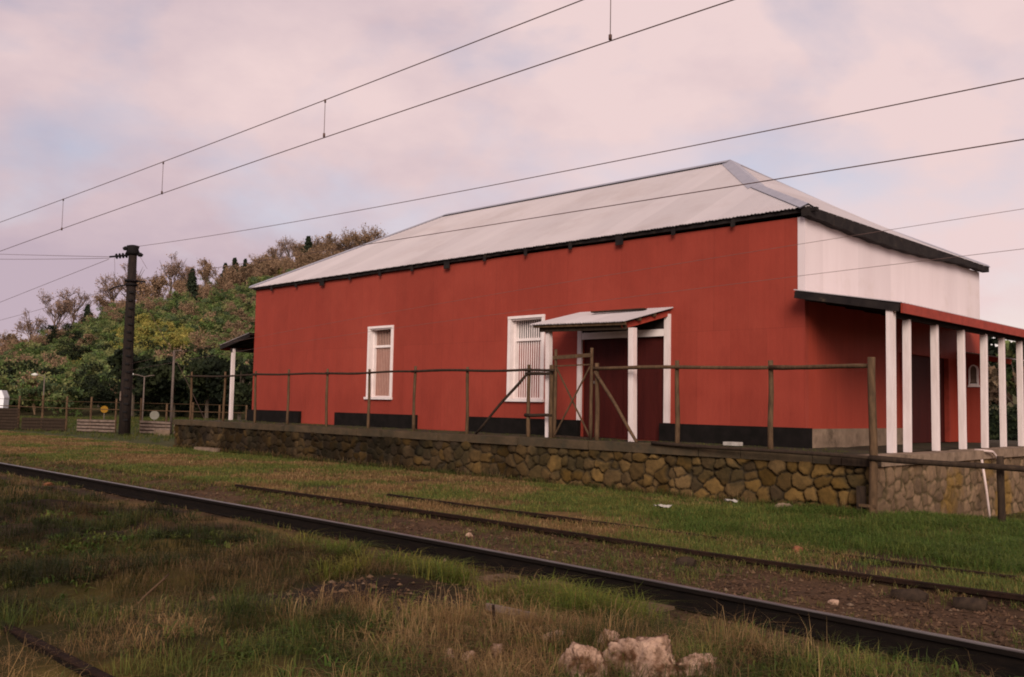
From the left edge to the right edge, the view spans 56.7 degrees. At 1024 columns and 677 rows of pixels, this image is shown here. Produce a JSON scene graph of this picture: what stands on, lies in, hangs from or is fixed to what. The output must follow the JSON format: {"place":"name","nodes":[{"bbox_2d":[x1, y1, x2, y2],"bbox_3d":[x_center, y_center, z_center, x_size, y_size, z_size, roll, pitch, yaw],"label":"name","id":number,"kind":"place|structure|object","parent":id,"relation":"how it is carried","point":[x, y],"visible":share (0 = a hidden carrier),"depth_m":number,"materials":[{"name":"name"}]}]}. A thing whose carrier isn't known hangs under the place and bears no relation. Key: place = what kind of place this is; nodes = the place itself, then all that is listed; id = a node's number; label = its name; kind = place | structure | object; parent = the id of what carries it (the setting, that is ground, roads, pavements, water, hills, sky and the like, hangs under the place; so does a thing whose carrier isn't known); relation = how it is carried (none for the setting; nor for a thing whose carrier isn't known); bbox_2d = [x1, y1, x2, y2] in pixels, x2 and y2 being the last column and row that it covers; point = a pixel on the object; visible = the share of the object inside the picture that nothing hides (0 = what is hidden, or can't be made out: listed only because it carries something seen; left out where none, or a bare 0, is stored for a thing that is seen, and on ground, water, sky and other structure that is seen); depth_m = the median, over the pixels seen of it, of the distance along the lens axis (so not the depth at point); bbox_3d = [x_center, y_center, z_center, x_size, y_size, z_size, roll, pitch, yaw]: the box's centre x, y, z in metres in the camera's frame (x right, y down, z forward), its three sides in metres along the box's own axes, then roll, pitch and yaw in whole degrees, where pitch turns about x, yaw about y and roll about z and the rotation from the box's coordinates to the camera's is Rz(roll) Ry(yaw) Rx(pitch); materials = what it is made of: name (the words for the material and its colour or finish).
{"place":"outdoors","nodes":[
{"label":"outdoors","id":0,"kind":"place"},
{"bbox_2d":[1,0,732,250],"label":"catenary","id":1,"kind":"object","parent":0,"point":[609,38],"visible":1,"depth_m":13.65,"materials":[{"name":"metal"}]},
{"bbox_2d":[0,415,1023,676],"bbox_3d":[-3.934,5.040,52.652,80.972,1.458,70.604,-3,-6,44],"label":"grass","id":2,"kind":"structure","parent":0,"point":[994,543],"depth_m":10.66,"materials":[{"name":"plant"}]},
{"bbox_2d":[137,573,168,603],"bbox_3d":[-2.953,2.060,7.820,0.024,0.185,0.409,0,-4,16],"label":"dry stick","id":3,"kind":"object","parent":2,"relation":"on","point":[155,586],"visible":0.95,"depth_m":7.82,"materials":[{"name":"brown wood"}]},
{"bbox_2d":[0,415,1023,676],"bbox_3d":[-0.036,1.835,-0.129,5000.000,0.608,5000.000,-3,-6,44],"label":"ground","id":4,"kind":"structure","parent":0,"point":[64,587],"depth_m":8.65,"materials":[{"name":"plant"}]},
{"bbox_2d":[0,390,8,407],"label":"parked van","id":5,"kind":"object","parent":4,"relation":"on","point":[4,397],"visible":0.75,"depth_m":54.80,"materials":[{"name":"white paint"}]},
{"bbox_2d":[31,373,44,394],"bbox_3d":[-27.668,3.573,55.324,0.806,3.130,0.199,2,-4,-7],"label":"street lamp","id":6,"kind":"object","parent":4,"relation":"on","point":[34,374],"visible":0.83,"depth_m":55.36,"materials":[{"name":"grey metal"}]},
{"bbox_2d":[24,373,75,411],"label":"green tree","id":7,"kind":"object","parent":4,"relation":"on","point":[74,384],"visible":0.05,"depth_m":86.22,"materials":[{"name":"green plant"}]},
{"bbox_2d":[1,620,113,676],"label":"rail","id":8,"kind":"object","parent":4,"relation":"on","point":[60,656],"visible":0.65,"depth_m":5.89,"materials":[{"name":"metal"}]},
{"bbox_2d":[85,366,108,406],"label":"green tree","id":9,"kind":"object","parent":4,"relation":"on","point":[89,372],"visible":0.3,"depth_m":90.74,"materials":[{"name":"green plant"}]},
{"bbox_2d":[101,406,107,419],"bbox_3d":[-24.393,4.665,56.771,0.420,1.280,0.080,3,-4,-22],"label":"round sign","id":10,"kind":"object","parent":4,"relation":"on","point":[104,407],"visible":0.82,"depth_m":56.76,"materials":[{"name":"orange metal"}]},
{"bbox_2d":[0,395,247,434],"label":"street fence","id":11,"kind":"object","parent":4,"relation":"on","point":[9,418],"visible":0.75,"depth_m":45.59,"materials":[{"name":"brown wood"}]},
{"bbox_2d":[109,245,144,435],"bbox_3d":[-17.572,0.192,42.968,1.638,8.940,0.627,2,-4,-14],"label":"utility pole","id":12,"kind":"object","parent":4,"relation":"on","point":[132,253],"visible":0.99,"depth_m":42.87,"materials":[{"name":"metal"}]},
{"bbox_2d":[1,259,108,301],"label":"overhead wire","id":13,"kind":"object","parent":12,"relation":"attached to","point":[57,279],"visible":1,"depth_m":46.73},
{"bbox_2d":[2,290,107,319],"bbox_3d":[-28.818,-1.020,52.916,28.914,1.521,0.075,-3,-5,43],"label":"overhead wire","id":14,"kind":"object","parent":12,"relation":"attached to","point":[54,305],"visible":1,"depth_m":47.27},
{"bbox_2d":[6,254,106,256],"bbox_3d":[-30.181,-4.870,53.960,31.803,3.334,0.053,-2,-5,42],"label":"overhead wire","id":15,"kind":"object","parent":12,"relation":"attached to","point":[58,255],"visible":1,"depth_m":47.19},
{"bbox_2d":[136,290,204,419],"bbox_3d":[-15.387,0.956,42.981,3.872,6.710,0.070,1,-4,1],"label":"guy wire","id":16,"kind":"object","parent":12,"relation":"attached to","point":[172,353],"visible":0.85,"depth_m":42.97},
{"bbox_2d":[129,249,1019,370],"bbox_3d":[-2.321,-0.074,23.581,0.030,0.952,48.741,4,-5,-38],"label":"overhead wire","id":17,"kind":"object","parent":12,"relation":"attached to","point":[657,293],"visible":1,"depth_m":16.64,"materials":[{"name":"metal"}]},
{"bbox_2d":[131,209,1020,363],"bbox_3d":[-2.311,-0.500,23.612,0.036,1.219,48.741,4,-5,-38],"label":"overhead wire","id":18,"kind":"object","parent":12,"relation":"attached to","point":[661,266],"visible":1,"depth_m":16.59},
{"bbox_2d":[131,139,1023,280],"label":"overhead wire","id":19,"kind":"object","parent":12,"relation":"attached to","point":[660,197],"visible":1,"depth_m":16.71,"materials":[{"name":"metal"}]},
{"bbox_2d":[136,78,1023,246],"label":"overhead wire","id":20,"kind":"object","parent":12,"relation":"attached to","point":[662,151],"visible":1,"depth_m":16.69,"materials":[{"name":"metal"}]},
{"bbox_2d":[106,348,164,416],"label":"tree","id":21,"kind":"object","parent":4,"relation":"on","point":[115,360],"visible":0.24,"depth_m":81.25,"materials":[{"name":"green plant"}]},
{"bbox_2d":[133,373,154,420],"bbox_3d":[-22.618,3.745,57.746,1.618,3.320,0.200,1,-4,-4],"label":"street lamp","id":22,"kind":"object","parent":4,"relation":"on","point":[143,392],"visible":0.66,"depth_m":57.73,"materials":[{"name":"grey metal"}]},
{"bbox_2d":[150,411,158,420],"bbox_3d":[-21.790,4.916,57.842,0.540,1.030,0.080,3,-4,-22],"label":"round sign","id":23,"kind":"object","parent":4,"relation":"on","point":[154,415],"visible":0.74,"depth_m":57.82,"materials":[{"name":"grey metal"}]},
{"bbox_2d":[154,430,169,434],"bbox_3d":[-16.224,4.375,43.983,0.800,0.290,0.400,-3,-6,44],"label":"concrete block","id":24,"kind":"object","parent":4,"relation":"on","point":[162,432],"depth_m":43.73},
{"bbox_2d":[170,350,182,432],"bbox_3d":[-16.645,2.667,47.032,0.494,4.206,0.149,2,-4,-7],"label":"street lamp","id":25,"kind":"object","parent":4,"relation":"on","point":[172,394],"visible":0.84,"depth_m":46.98,"materials":[{"name":"grey metal"}]},
{"bbox_2d":[135,353,226,417],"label":"evergreen tree","id":26,"kind":"object","parent":4,"relation":"on","point":[160,380],"visible":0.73,"depth_m":79.22,"materials":[{"name":"green plant"}]},
{"bbox_2d":[194,447,221,451],"bbox_3d":[-9.840,3.626,30.735,1.300,0.180,0.300,-3,-6,44],"label":"concrete slab","id":27,"kind":"object","parent":4,"relation":"on","point":[206,448],"depth_m":30.46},
{"bbox_2d":[187,359,252,419],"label":"tree","id":28,"kind":"object","parent":4,"relation":"on","point":[242,392],"visible":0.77,"depth_m":77.41,"materials":[{"name":"green plant"}]},
{"bbox_2d":[462,650,476,660],"bbox_3d":[-0.280,2.112,6.291,0.087,0.090,0.131,-2,-5,40],"label":"rock","id":29,"kind":"object","parent":4,"relation":"on","point":[473,653],"visible":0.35,"depth_m":6.27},
{"bbox_2d":[492,605,495,625],"bbox_3d":[-0.124,2.147,7.057,0.025,0.308,0.154,3,-4,-19],"label":"rusty stake","id":30,"kind":"object","parent":4,"relation":"on","point":[493,610],"visible":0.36,"depth_m":7.10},
{"bbox_2d":[490,643,503,656],"bbox_3d":[-0.100,2.100,6.397,0.093,0.094,0.203,0,-4,9],"label":"rock","id":31,"kind":"object","parent":4,"relation":"on","point":[493,650],"visible":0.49,"depth_m":6.33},
{"bbox_2d":[485,603,535,618],"bbox_3d":[-0.009,2.134,7.425,0.463,0.070,0.030,-1,-5,32],"label":"grey plank","id":32,"kind":"object","parent":4,"relation":"on","point":[496,606],"visible":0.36,"depth_m":7.44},
{"bbox_2d":[0,462,1023,676],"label":"rail","id":33,"kind":"object","parent":4,"relation":"on","point":[931,644],"visible":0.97,"depth_m":8.53,"materials":[{"name":"metal"}]},
{"bbox_2d":[538,630,567,641],"bbox_3d":[0.304,2.070,6.564,0.250,0.099,0.115,2,-4,-16],"label":"rock","id":34,"kind":"object","parent":4,"relation":"on","point":[551,636],"visible":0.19,"depth_m":6.52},
{"bbox_2d":[466,545,669,583],"bbox_3d":[0.709,2.505,10.463,0.255,0.140,3.534,-3,-6,44],"label":"railway sleeper","id":35,"kind":"object","parent":4,"relation":"on","point":[512,575],"visible":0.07,"depth_m":9.58,"materials":[{"name":"brown wood"}]},
{"bbox_2d":[558,641,607,676],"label":"rock","id":36,"kind":"object","parent":4,"relation":"on","point":[578,650],"visible":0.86,"depth_m":5.77,"materials":[{"name":"stone"}]},
{"bbox_2d":[498,561,674,591],"bbox_3d":[1.172,2.479,9.938,0.273,0.108,3.488,-3,-6,44],"label":"railway sleeper","id":37,"kind":"object","parent":4,"relation":"on","point":[554,582],"visible":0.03,"depth_m":9.17,"materials":[{"name":"brown wood"}]},
{"bbox_2d":[173,419,1023,517],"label":"loading platform","id":38,"kind":"structure","parent":4,"relation":"on","point":[766,476],"depth_m":19.48,"materials":[{"name":"stone"}]},
{"bbox_2d":[186,357,1023,521],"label":"pole fence","id":39,"kind":"object","parent":38,"relation":"on","point":[1000,467],"visible":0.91,"depth_m":18.55,"materials":[{"name":"brown wood"}]},
{"bbox_2d":[553,348,593,439],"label":"wooden gate","id":40,"kind":"structure","parent":39,"relation":"attached to","point":[590,368],"depth_m":21.31,"materials":[{"name":"brown wood"}]},
{"bbox_2d":[220,160,1023,452],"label":"warehouse","id":41,"kind":"structure","parent":38,"relation":"on","point":[921,331],"depth_m":22.93,"materials":[{"name":"red paint"}]},
{"bbox_2d":[364,325,393,399],"bbox_3d":[-3.899,0.732,28.629,1.310,2.208,0.365,-3,-6,44],"label":"window","id":42,"kind":"structure","parent":41,"relation":"in","point":[380,343],"depth_m":28.84,"materials":[{"name":"wood"}]},
{"bbox_2d":[505,314,544,401],"bbox_3d":[0.419,0.519,24.397,1.370,2.208,0.365,-3,-6,44],"label":"window","id":43,"kind":"structure","parent":41,"relation":"in","point":[525,343],"depth_m":24.61,"materials":[{"name":"wood"}]},
{"bbox_2d":[583,336,663,439],"bbox_3d":[2.602,1.156,22.125,2.400,2.335,0.080,-3,-6,44],"label":"door","id":44,"kind":"structure","parent":41,"relation":"in","point":[650,350],"depth_m":22.11,"materials":[{"name":"red wood"}]},
{"bbox_2d":[911,355,944,442],"bbox_3d":[10.054,1.490,23.329,0.030,2.125,3.050,-3,-6,44],"label":"side door","id":45,"kind":"structure","parent":41,"relation":"in","point":[920,365],"depth_m":23.40,"materials":[{"name":"wood"}]},
{"bbox_2d":[723,442,742,445],"bbox_3d":[4.409,2.100,18.954,0.330,0.070,0.200,-3,-6,44],"label":"pale brick","id":46,"kind":"object","parent":38,"relation":"on","point":[734,443],"visible":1,"depth_m":18.86,"materials":[{"name":"brick"}]},
{"bbox_2d":[596,629,619,647],"bbox_3d":[0.653,2.093,6.481,0.177,0.224,0.162,2,-4,-7],"label":"rock","id":47,"kind":"object","parent":4,"relation":"on","point":[609,633],"visible":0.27,"depth_m":6.45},
{"bbox_2d":[235,484,1023,605],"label":"rail","id":48,"kind":"object","parent":4,"relation":"on","point":[995,596],"visible":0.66,"depth_m":10.89,"materials":[{"name":"metal"}]},
{"bbox_2d":[602,633,676,676],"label":"rock","id":49,"kind":"object","parent":4,"relation":"on","point":[657,646],"visible":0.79,"depth_m":5.88,"materials":[{"name":"stone"}]},
{"bbox_2d":[653,504,671,507],"bbox_3d":[2.535,2.805,15.927,0.331,0.053,0.182,-3,-6,44],"label":"paper scrap","id":50,"kind":"object","parent":4,"relation":"on","point":[664,506],"visible":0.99,"depth_m":15.90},
{"bbox_2d":[675,556,696,567],"bbox_3d":[1.917,2.489,10.475,0.227,0.181,0.166,-1,-5,29],"label":"timber block","id":51,"kind":"object","parent":4,"relation":"on","point":[689,560],"depth_m":10.43,"materials":[{"name":"brown wood"}]},
{"bbox_2d":[674,653,720,676],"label":"rock","id":52,"kind":"object","parent":4,"relation":"on","point":[695,656],"visible":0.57,"depth_m":5.88,"materials":[{"name":"stone"}]},
{"bbox_2d":[387,494,1015,580],"bbox_3d":[1.489,2.714,13.392,10.400,0.240,0.308,-3,-6,44],"label":"rail","id":53,"kind":"object","parent":4,"relation":"on","point":[546,516],"visible":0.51,"depth_m":13.31,"materials":[{"name":"metal"}]},
{"bbox_2d":[618,563,825,614],"bbox_3d":[2.100,2.425,9.137,0.277,0.144,3.411,-3,-6,44],"label":"railway sleeper","id":54,"kind":"object","parent":4,"relation":"on","point":[664,606],"visible":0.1,"depth_m":8.26,"materials":[{"name":"brown wood"}]},
{"bbox_2d":[774,503,792,507],"bbox_3d":[4.674,2.917,16.361,0.399,0.181,0.236,1,-4,4],"label":"rock","id":55,"kind":"object","parent":4,"relation":"on","point":[780,504],"visible":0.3,"depth_m":16.32,"materials":[{"name":"stone"}]},
{"bbox_2d":[791,546,802,551],"bbox_3d":[3.409,2.546,11.382,0.160,0.126,0.141,5,-6,-43],"label":"rock","id":56,"kind":"object","parent":4,"relation":"on","point":[797,548],"visible":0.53,"depth_m":11.35,"materials":[{"name":"brown stone"}]},
{"bbox_2d":[827,599,838,604],"bbox_3d":[2.904,2.394,8.592,0.103,0.072,0.094,0,-4,17],"label":"rock","id":57,"kind":"object","parent":4,"relation":"on","point":[833,602],"visible":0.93,"depth_m":8.57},
{"bbox_2d":[856,486,876,513],"bbox_3d":[5.806,2.722,15.495,0.340,0.604,0.195,-3,-6,44],"label":"timber stump","id":58,"kind":"object","parent":4,"relation":"on","point":[860,495],"visible":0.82,"depth_m":15.54,"materials":[{"name":"brown wood"}]},
{"bbox_2d":[891,588,928,602],"bbox_3d":[3.692,2.401,8.836,0.319,0.175,0.169,-2,-5,36],"label":"timber block","id":59,"kind":"object","parent":4,"relation":"on","point":[915,595],"depth_m":8.78,"materials":[{"name":"brown wood"}]},
{"bbox_2d":[953,597,987,611],"bbox_3d":[4.092,2.385,8.486,0.283,0.155,0.171,-2,-5,33],"label":"timber block","id":60,"kind":"object","parent":4,"relation":"on","point":[972,604],"depth_m":8.44,"materials":[{"name":"brown wood"}]},
{"bbox_2d":[980,459,990,517],"bbox_3d":[9.371,3.050,18.765,0.200,1.306,0.050,-3,-6,44],"label":"leaning pipe","id":61,"kind":"object","parent":4,"relation":"on","point":[986,492],"visible":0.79,"depth_m":18.75,"materials":[{"name":"plastic"}]},
{"bbox_2d":[988,363,1010,404],"bbox_3d":[33.908,4.130,64.841,7.091,6.863,3.946,0,-4,12],"label":"russet tree","id":62,"kind":"object","parent":4,"relation":"on","point":[992,372],"visible":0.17,"depth_m":64.15,"materials":[{"name":"brown plant"}]},
{"bbox_2d":[988,336,1014,409],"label":"green tree","id":63,"kind":"object","parent":4,"relation":"on","point":[993,350],"visible":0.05,"depth_m":67.19,"materials":[{"name":"green plant"}]},
{"bbox_2d":[988,404,1017,440],"bbox_3d":[24.133,4.535,48.719,26.609,2.494,2.000,-3,-6,44],"label":"hedge","id":64,"kind":"object","parent":4,"relation":"on","point":[1012,424],"visible":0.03,"depth_m":47.55,"materials":[{"name":"green plant"}]},
{"bbox_2d":[988,362,1023,405],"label":"russet tree","id":65,"kind":"object","parent":4,"relation":"on","point":[1009,397],"visible":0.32,"depth_m":53.97,"materials":[{"name":"brown plant"}]},
{"bbox_2d":[996,340,1016,396],"bbox_3d":[33.503,3.283,59.890,5.298,7.717,8.356,-1,-5,31],"label":"green tree","id":66,"kind":"object","parent":4,"relation":"on","point":[1009,371],"visible":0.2,"depth_m":60.24,"materials":[{"name":"green plant"}]},
{"bbox_2d":[1009,342,1023,368],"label":"green tree","id":67,"kind":"object","parent":4,"relation":"on","point":[1012,346],"visible":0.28,"depth_m":55.67,"materials":[{"name":"green plant"}]},
{"bbox_2d":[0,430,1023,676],"bbox_3d":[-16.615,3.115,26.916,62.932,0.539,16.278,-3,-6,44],"label":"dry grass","id":68,"kind":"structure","parent":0,"point":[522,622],"depth_m":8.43,"materials":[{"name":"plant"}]},
{"bbox_2d":[0,0,1023,346],"label":"sky","id":69,"kind":"structure","parent":0,"point":[94,93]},
{"bbox_2d":[20,293,1016,417],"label":"hill","id":70,"kind":"structure","parent":0,"point":[84,412],"depth_m":87.67,"materials":[{"name":"plant"}]},
{"bbox_2d":[0,330,7,341],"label":"bare tree","id":71,"kind":"object","parent":70,"relation":"on","point":[1,335],"visible":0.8,"depth_m":189.66,"materials":[{"name":"brown plant"}]},
{"bbox_2d":[1,331,26,347],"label":"russet tree","id":72,"kind":"object","parent":70,"relation":"on","point":[13,337],"visible":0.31,"depth_m":190.10,"materials":[{"name":"brown plant"}]},
{"bbox_2d":[11,308,47,337],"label":"bare tree","id":73,"kind":"object","parent":70,"relation":"on","point":[28,329],"visible":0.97,"depth_m":194.05,"materials":[{"name":"brown plant"}]},
{"bbox_2d":[36,289,78,327],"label":"bare tree","id":74,"kind":"object","parent":70,"relation":"on","point":[61,310],"visible":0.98,"depth_m":191.46,"materials":[{"name":"brown plant"}]},
{"bbox_2d":[55,287,93,320],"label":"bare tree","id":75,"kind":"object","parent":70,"relation":"on","point":[74,305],"visible":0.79,"depth_m":199.60,"materials":[{"name":"brown plant"}]},
{"bbox_2d":[80,304,92,324],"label":"conifer tree","id":76,"kind":"object","parent":70,"relation":"on","point":[86,310],"visible":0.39,"depth_m":188.23,"materials":[{"name":"green plant"}]},
{"bbox_2d":[90,293,109,313],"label":"bare tree","id":77,"kind":"object","parent":70,"relation":"on","point":[103,303],"visible":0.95,"depth_m":204.07,"materials":[{"name":"brown plant"}]},
{"bbox_2d":[94,273,125,305],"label":"bare tree","id":78,"kind":"object","parent":70,"relation":"on","point":[105,287],"visible":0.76,"depth_m":200.96,"materials":[{"name":"brown plant"}]},
{"bbox_2d":[110,263,144,296],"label":"bare tree","id":79,"kind":"object","parent":70,"relation":"on","point":[122,278],"visible":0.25,"depth_m":197.52,"materials":[{"name":"brown plant"}]},
{"bbox_2d":[125,276,155,303],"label":"bare tree","id":80,"kind":"object","parent":70,"relation":"on","point":[143,286],"visible":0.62,"depth_m":192.74,"materials":[{"name":"brown plant"}]},
{"bbox_2d":[145,271,171,297],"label":"bare tree","id":81,"kind":"object","parent":70,"relation":"on","point":[160,282],"visible":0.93,"depth_m":199.25,"materials":[{"name":"brown plant"}]},
{"bbox_2d":[0,244,341,417],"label":"hillside woodland","id":82,"kind":"object","parent":70,"relation":"on","point":[75,351],"visible":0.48,"depth_m":135.76,"materials":[{"name":"green plant"}]},
{"bbox_2d":[157,251,185,291],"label":"bare tree","id":83,"kind":"object","parent":70,"relation":"on","point":[171,270],"visible":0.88,"depth_m":211.35,"materials":[{"name":"brown plant"}]},
{"bbox_2d":[173,257,197,282],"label":"bare tree","id":84,"kind":"object","parent":70,"relation":"on","point":[187,270],"visible":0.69,"depth_m":210.58,"materials":[{"name":"brown plant"}]},
{"bbox_2d":[185,268,202,300],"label":"conifer tree","id":85,"kind":"object","parent":70,"relation":"on","point":[191,284],"visible":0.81,"depth_m":196.73,"materials":[{"name":"green plant"}]},
{"bbox_2d":[195,257,219,284],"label":"bare tree","id":86,"kind":"object","parent":70,"relation":"on","point":[205,274],"visible":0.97,"depth_m":200.63,"materials":[{"name":"brown plant"}]},
{"bbox_2d":[187,356,237,418],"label":"tree","id":87,"kind":"object","parent":70,"relation":"on","point":[201,389],"visible":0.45,"depth_m":78.79,"materials":[{"name":"green plant"}]},
{"bbox_2d":[215,262,228,283],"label":"conifer tree","id":88,"kind":"object","parent":70,"relation":"on","point":[225,264],"visible":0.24,"depth_m":210.53,"materials":[{"name":"green plant"}]},
{"bbox_2d":[231,257,238,278],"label":"conifer tree","id":89,"kind":"object","parent":70,"relation":"on","point":[234,260],"visible":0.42,"depth_m":206.40,"materials":[{"name":"green plant"}]},
{"bbox_2d":[241,258,247,268],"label":"conifer tree","id":90,"kind":"object","parent":70,"relation":"on","point":[245,261],"visible":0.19,"depth_m":213.88,"materials":[{"name":"green plant"}]},
{"bbox_2d":[238,263,254,291],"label":"russet tree","id":91,"kind":"object","parent":70,"relation":"on","point":[249,266],"visible":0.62,"depth_m":198.96,"materials":[{"name":"brown plant"}]},
{"bbox_2d":[245,359,253,381],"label":"evergreen tree","id":92,"kind":"object","parent":70,"relation":"on","point":[250,362],"visible":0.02,"depth_m":81.03,"materials":[{"name":"green plant"}]},
{"bbox_2d":[248,253,268,263],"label":"bare tree","id":93,"kind":"object","parent":70,"relation":"on","point":[256,259],"visible":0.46,"depth_m":215.42,"materials":[{"name":"brown plant"}]},
{"bbox_2d":[259,252,278,271],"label":"russet tree","id":94,"kind":"object","parent":70,"relation":"on","point":[273,256],"visible":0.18,"depth_m":205.11,"materials":[{"name":"brown plant"}]},
{"bbox_2d":[264,244,287,258],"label":"bare tree","id":95,"kind":"object","parent":70,"relation":"on","point":[272,251],"visible":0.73,"depth_m":218.36,"materials":[{"name":"brown plant"}]},
{"bbox_2d":[276,236,303,260],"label":"bare tree","id":96,"kind":"object","parent":70,"relation":"on","point":[281,250],"visible":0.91,"depth_m":215.88,"materials":[{"name":"brown plant"}]},
{"bbox_2d":[285,238,304,251],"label":"bare tree","id":97,"kind":"object","parent":70,"relation":"on","point":[297,247],"visible":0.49,"depth_m":217.59,"materials":[{"name":"brown plant"}]},
{"bbox_2d":[301,236,312,257],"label":"conifer tree","id":98,"kind":"object","parent":70,"relation":"on","point":[308,244],"visible":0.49,"depth_m":212.45,"materials":[{"name":"green plant"}]},
{"bbox_2d":[311,235,324,252],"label":"bare tree","id":99,"kind":"object","parent":70,"relation":"on","point":[316,243],"visible":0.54,"depth_m":217.84,"materials":[{"name":"brown plant"}]},
{"bbox_2d":[319,231,338,256],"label":"bare tree","id":100,"kind":"object","parent":70,"relation":"on","point":[329,240],"visible":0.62,"depth_m":215.77,"materials":[{"name":"brown plant"}]},
{"bbox_2d":[330,236,344,252],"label":"bare tree","id":101,"kind":"object","parent":70,"relation":"on","point":[338,246],"visible":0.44,"depth_m":219.75,"materials":[{"name":"brown plant"}]},
{"bbox_2d":[336,226,360,250],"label":"bare tree","id":102,"kind":"object","parent":70,"relation":"on","point":[346,242],"visible":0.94,"depth_m":218.28,"materials":[{"name":"brown plant"}]},
{"bbox_2d":[347,231,363,247],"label":"bare tree","id":103,"kind":"object","parent":70,"relation":"on","point":[357,242],"visible":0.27,"depth_m":219.32,"materials":[{"name":"brown plant"}]},
{"bbox_2d":[355,222,384,244],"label":"bare tree","id":104,"kind":"object","parent":70,"relation":"on","point":[366,238],"visible":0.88,"depth_m":217.99,"materials":[{"name":"brown plant"}]}
]}

